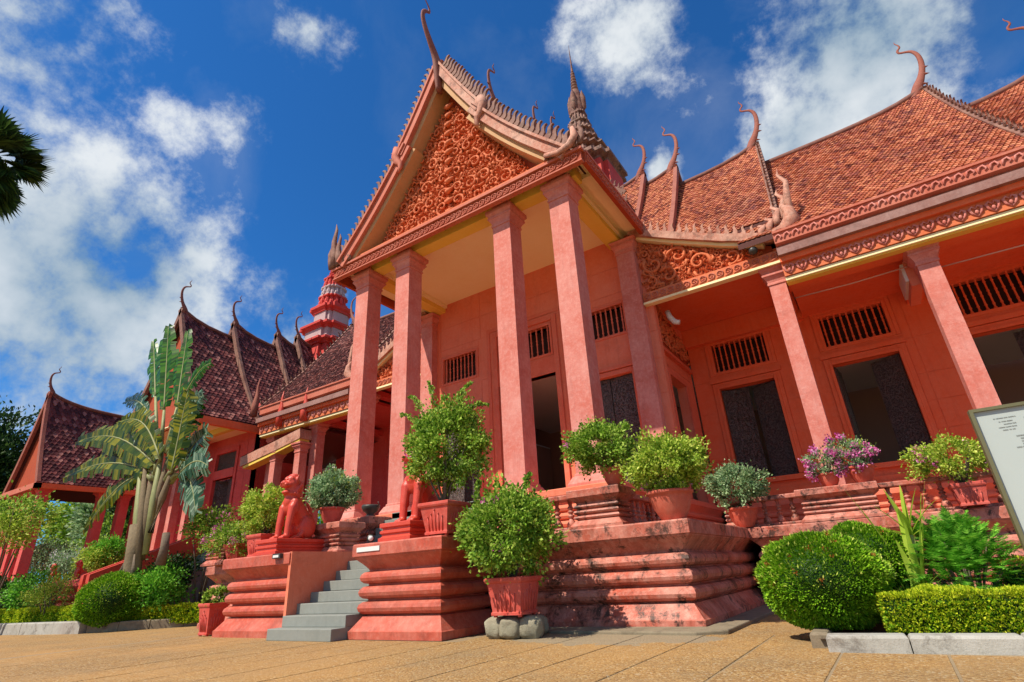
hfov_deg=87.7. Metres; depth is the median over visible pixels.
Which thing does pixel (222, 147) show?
sky
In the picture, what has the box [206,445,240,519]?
window frame
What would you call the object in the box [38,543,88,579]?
garden shrub
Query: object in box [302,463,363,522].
potted shrub
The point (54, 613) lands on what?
hedge
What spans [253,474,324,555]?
guardian lion
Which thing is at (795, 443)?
window frame
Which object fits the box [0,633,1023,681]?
forecourt paving
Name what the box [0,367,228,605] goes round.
pavilion
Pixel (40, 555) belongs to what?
garden shrub
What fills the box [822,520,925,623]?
clipped shrub
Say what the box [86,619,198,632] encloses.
garden kerb
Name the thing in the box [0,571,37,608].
garden shrub
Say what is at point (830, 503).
balustrade
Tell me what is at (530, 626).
stone block
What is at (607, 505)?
balustrade
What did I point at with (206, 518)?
garden shrub
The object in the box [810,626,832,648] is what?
garden kerb
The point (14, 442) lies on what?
dark tree
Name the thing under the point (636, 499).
balustrade
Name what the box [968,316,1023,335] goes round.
window frame
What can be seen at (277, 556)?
spotlight box
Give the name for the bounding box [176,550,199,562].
garden shrub
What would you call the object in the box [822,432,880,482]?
potted bougainvillea
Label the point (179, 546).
pavilion stair
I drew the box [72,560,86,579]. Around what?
guardian lion
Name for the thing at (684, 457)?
potted shrub
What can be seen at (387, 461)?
window frame
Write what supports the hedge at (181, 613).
on the left bed soil
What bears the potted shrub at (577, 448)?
on the balustrade at (607, 505)
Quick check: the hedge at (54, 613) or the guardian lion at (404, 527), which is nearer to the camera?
the guardian lion at (404, 527)
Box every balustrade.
[200,521,365,566]
[509,484,637,533]
[628,494,660,522]
[718,470,1004,526]
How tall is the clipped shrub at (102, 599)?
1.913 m
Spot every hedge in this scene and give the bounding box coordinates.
[0,604,75,622]
[121,601,200,623]
[876,583,1023,633]
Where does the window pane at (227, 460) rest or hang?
in the side pavilion at (242, 377)
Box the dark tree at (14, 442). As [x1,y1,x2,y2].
[0,395,49,510]
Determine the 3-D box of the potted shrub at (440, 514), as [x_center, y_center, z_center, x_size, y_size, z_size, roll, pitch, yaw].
[-1.306,2.236,10.783,1.872,3.235,1.890,3,-25,-15]
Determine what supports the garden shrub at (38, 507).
on the ground
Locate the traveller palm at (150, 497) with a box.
[63,323,213,620]
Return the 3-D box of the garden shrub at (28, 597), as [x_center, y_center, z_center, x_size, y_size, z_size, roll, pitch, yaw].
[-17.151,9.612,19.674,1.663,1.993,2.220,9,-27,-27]
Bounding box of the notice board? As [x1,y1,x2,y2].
[967,401,1023,550]
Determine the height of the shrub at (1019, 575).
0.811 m
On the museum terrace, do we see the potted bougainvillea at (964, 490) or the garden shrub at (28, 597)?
the potted bougainvillea at (964, 490)
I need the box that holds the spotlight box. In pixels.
[272,553,283,558]
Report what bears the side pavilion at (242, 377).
on the museum terrace
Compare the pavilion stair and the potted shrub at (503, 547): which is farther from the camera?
the pavilion stair
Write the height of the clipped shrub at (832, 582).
1.309 m
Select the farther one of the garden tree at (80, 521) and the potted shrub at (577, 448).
the garden tree at (80, 521)
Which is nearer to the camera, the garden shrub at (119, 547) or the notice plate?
the notice plate
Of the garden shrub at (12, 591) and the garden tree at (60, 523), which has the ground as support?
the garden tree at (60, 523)
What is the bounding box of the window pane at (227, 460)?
[217,451,236,470]
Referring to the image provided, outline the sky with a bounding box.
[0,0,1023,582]
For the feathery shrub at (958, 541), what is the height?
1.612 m
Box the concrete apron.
[546,604,774,635]
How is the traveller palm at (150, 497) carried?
on the left bed soil
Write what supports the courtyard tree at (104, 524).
on the ground
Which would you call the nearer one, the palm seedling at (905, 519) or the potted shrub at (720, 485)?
the palm seedling at (905, 519)
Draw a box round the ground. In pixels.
[0,610,811,658]
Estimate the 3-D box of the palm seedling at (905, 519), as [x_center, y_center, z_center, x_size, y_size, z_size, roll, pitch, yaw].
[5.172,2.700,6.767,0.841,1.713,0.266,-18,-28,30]
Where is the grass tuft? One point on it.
(907, 586)
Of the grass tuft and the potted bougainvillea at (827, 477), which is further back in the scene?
the potted bougainvillea at (827, 477)
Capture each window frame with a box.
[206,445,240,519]
[385,457,388,506]
[712,370,805,480]
[823,342,946,453]
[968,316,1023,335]
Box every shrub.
[0,480,70,589]
[0,503,58,556]
[0,565,71,611]
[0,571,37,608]
[16,572,78,614]
[28,532,77,584]
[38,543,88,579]
[69,537,122,572]
[71,569,150,627]
[83,532,126,568]
[118,558,201,611]
[142,550,204,603]
[176,503,243,602]
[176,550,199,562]
[198,579,229,636]
[232,482,305,556]
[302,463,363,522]
[399,380,493,536]
[448,468,568,617]
[559,415,637,484]
[611,425,718,519]
[701,459,777,527]
[752,529,896,631]
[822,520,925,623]
[896,505,1023,589]
[991,553,1023,586]
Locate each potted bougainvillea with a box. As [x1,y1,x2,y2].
[192,516,256,561]
[798,444,846,485]
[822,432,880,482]
[898,428,990,508]
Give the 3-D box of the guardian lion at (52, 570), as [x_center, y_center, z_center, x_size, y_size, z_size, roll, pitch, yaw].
[-19.384,9.863,22.624,0.325,0.769,0.502,-18,-28,30]
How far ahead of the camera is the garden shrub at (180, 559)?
19.73 m
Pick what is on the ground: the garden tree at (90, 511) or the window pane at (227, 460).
the garden tree at (90, 511)
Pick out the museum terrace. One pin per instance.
(696, 566)
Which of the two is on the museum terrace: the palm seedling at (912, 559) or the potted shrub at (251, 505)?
the potted shrub at (251, 505)
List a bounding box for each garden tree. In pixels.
[36,502,91,575]
[57,502,129,552]
[82,504,131,539]
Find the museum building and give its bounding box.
[255,0,1023,538]
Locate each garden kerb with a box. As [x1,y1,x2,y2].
[0,620,91,634]
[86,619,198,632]
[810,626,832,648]
[826,632,1023,654]
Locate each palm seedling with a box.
[847,481,932,593]
[874,485,941,567]
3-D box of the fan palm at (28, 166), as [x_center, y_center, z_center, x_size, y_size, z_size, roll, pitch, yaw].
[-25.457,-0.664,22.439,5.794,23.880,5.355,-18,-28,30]
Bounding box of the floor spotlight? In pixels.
[367,534,374,541]
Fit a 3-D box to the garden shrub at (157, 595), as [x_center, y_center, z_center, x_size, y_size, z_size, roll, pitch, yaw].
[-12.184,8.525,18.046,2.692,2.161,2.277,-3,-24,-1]
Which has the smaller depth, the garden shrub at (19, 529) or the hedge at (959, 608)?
the hedge at (959, 608)
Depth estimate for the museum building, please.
18.62 m
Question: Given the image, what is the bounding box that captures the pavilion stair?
[38,515,263,606]
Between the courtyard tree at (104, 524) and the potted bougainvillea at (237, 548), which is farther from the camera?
the courtyard tree at (104, 524)
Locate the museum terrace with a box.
[196,477,1023,641]
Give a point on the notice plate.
(370, 548)
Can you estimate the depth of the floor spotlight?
10.71 m
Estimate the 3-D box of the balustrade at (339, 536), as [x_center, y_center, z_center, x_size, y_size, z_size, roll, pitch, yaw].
[-6.529,5.699,14.815,6.120,0.720,0.840,-18,-28,30]
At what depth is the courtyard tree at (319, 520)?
53.06 m
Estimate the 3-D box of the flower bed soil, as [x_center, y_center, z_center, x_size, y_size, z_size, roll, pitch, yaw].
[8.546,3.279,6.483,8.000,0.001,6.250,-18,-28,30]
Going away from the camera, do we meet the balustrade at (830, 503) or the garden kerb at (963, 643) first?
the garden kerb at (963, 643)
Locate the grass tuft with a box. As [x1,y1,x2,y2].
[895,568,949,593]
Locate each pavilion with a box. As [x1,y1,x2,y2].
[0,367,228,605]
[116,270,377,550]
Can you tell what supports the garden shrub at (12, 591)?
on the left bed soil
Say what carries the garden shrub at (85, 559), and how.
on the left bed soil
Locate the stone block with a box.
[484,614,548,638]
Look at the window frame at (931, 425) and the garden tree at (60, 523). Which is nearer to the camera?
the window frame at (931, 425)
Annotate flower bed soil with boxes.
[820,611,1020,638]
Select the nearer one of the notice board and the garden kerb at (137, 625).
the notice board
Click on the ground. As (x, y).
(11, 646)
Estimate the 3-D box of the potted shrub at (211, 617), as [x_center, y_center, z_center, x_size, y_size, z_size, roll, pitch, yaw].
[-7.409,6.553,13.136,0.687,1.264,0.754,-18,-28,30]
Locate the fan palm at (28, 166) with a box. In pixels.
[0,106,55,223]
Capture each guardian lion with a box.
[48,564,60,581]
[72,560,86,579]
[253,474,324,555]
[378,452,438,541]
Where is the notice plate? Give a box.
[357,545,379,551]
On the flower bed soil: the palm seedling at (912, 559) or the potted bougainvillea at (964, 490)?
the palm seedling at (912, 559)
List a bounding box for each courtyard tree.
[64,512,128,577]
[317,510,323,523]
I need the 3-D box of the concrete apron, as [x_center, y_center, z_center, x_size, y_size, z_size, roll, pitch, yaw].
[2.742,5.563,10.709,4.400,0.061,5.419,-18,-28,30]

